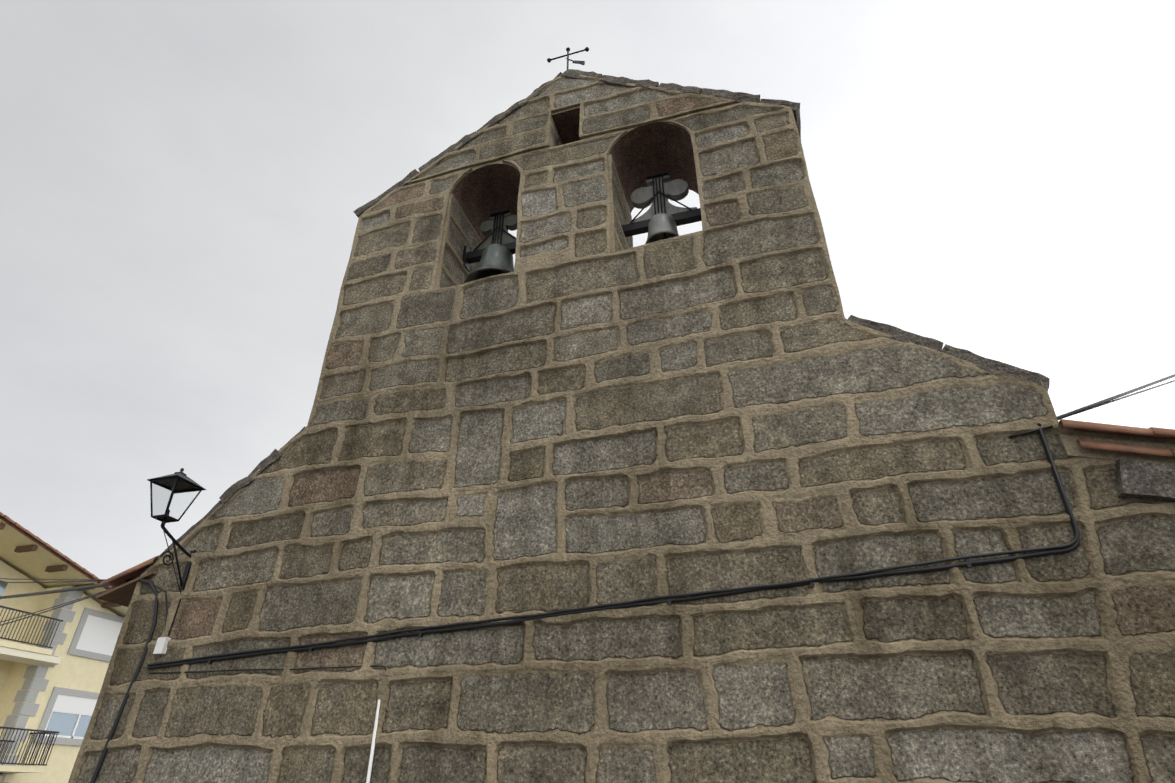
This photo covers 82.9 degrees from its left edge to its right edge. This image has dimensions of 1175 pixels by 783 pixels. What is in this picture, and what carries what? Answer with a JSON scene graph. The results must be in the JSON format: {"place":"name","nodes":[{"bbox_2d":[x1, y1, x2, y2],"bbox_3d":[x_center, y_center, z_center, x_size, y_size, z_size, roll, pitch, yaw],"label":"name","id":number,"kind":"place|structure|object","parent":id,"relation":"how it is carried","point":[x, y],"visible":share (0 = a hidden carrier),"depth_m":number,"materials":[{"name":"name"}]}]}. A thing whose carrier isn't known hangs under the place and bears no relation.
{"place":"outdoors","nodes":[
{"label":"outdoors","id":0,"kind":"place"},
{"bbox_2d":[147,468,205,635],"bbox_3d":[-3.031,1.131,4.854,0.284,1.145,0.540,-9,-33,14],"label":"street lamp","id":1,"kind":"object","parent":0,"point":[173,497],"depth_m":4.87,"materials":[{"name":"black metal"}]},
{"bbox_2d":[0,0,1174,578],"label":"sky","id":2,"kind":"structure","parent":0,"point":[182,182],"materials":[{"name":"white"}]},
{"bbox_2d":[0,374,1174,782],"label":"wall cables","id":3,"kind":"object","parent":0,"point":[670,600],"depth_m":4.08,"materials":[{"name":"black rubber"}]},
{"label":"ground","id":4,"kind":"structure","parent":0,"visible":0},
{"bbox_2d":[0,512,127,782],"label":"neighbour house","id":5,"kind":"structure","parent":4,"relation":"on","point":[54,664],"depth_m":24.36,"materials":[{"name":"paint"}]},
{"bbox_2d":[410,103,736,242],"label":"arched openings","id":6,"kind":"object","parent":4,"relation":"on","point":[639,154],"depth_m":6.54,"materials":[{"name":"stone"}]},
{"bbox_2d":[96,555,158,606],"bbox_3d":[-3.111,2.213,6.380,0.537,0.365,3.115,-9,-33,14],"label":"roof eave","id":7,"kind":"object","parent":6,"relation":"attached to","point":[120,591],"visible":0.02,"depth_m":5.16,"materials":[{"name":"wood"}]},
{"bbox_2d":[141,426,304,572],"bbox_3d":[-2.750,1.071,5.616,1.286,1.164,0.884,-9,-33,14],"label":"roof edge","id":8,"kind":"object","parent":6,"relation":"on","point":[275,455],"depth_m":5.28,"materials":[{"name":"stone"}]},
{"bbox_2d":[353,72,561,217],"bbox_3d":[-1.168,-2.326,7.138,2.256,1.496,0.881,-9,-33,14],"label":"roof edge","id":9,"kind":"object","parent":6,"relation":"on","point":[464,141],"depth_m":6.78,"materials":[{"name":"stone"}]},
{"bbox_2d":[547,47,588,68],"bbox_3d":[-0.216,-3.521,7.238,0.491,0.728,0.080,-7,-32,11],"label":"weather vane","id":10,"kind":"object","parent":9,"relation":"on","point":[586,49],"visible":0.83,"depth_m":7.32,"materials":[{"name":"metal"}]},
{"bbox_2d":[462,209,516,282],"bbox_3d":[-0.869,-1.356,6.461,0.569,0.984,0.584,16,-35,-25],"label":"bell","id":11,"kind":"object","parent":6,"relation":"attached to","point":[493,253],"visible":0.62,"depth_m":6.47,"materials":[{"name":"grey metal"}]},
{"bbox_2d":[621,171,701,243],"bbox_3d":[0.673,-1.646,6.094,0.820,0.894,0.330,-9,-33,14],"label":"bell","id":12,"kind":"object","parent":6,"relation":"attached to","point":[662,218],"visible":0.71,"depth_m":6.07,"materials":[{"name":"grey metal"}]},
{"bbox_2d":[561,69,800,139],"bbox_3d":[0.890,-2.655,6.610,2.172,1.493,0.889,-9,-33,14],"label":"roof edge","id":13,"kind":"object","parent":6,"relation":"attached to","point":[738,97],"depth_m":6.13,"materials":[{"name":"stone"}]},
{"bbox_2d":[844,315,1049,391],"bbox_3d":[2.338,-0.052,4.511,1.054,0.778,0.878,-9,-33,14],"label":"roof edge","id":14,"kind":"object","parent":6,"relation":"on","point":[899,334],"depth_m":4.12,"materials":[{"name":"stone"}]},
{"bbox_2d":[1058,419,1174,501],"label":"roof","id":15,"kind":"structure","parent":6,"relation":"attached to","point":[1145,470],"depth_m":3.50,"materials":[{"name":"ceramic"}]},
{"bbox_2d":[68,75,1174,782],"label":"granite blocks","id":16,"kind":"structure","parent":4,"relation":"on","point":[586,403],"depth_m":4.20,"materials":[{"name":"grey stone"}]}
]}

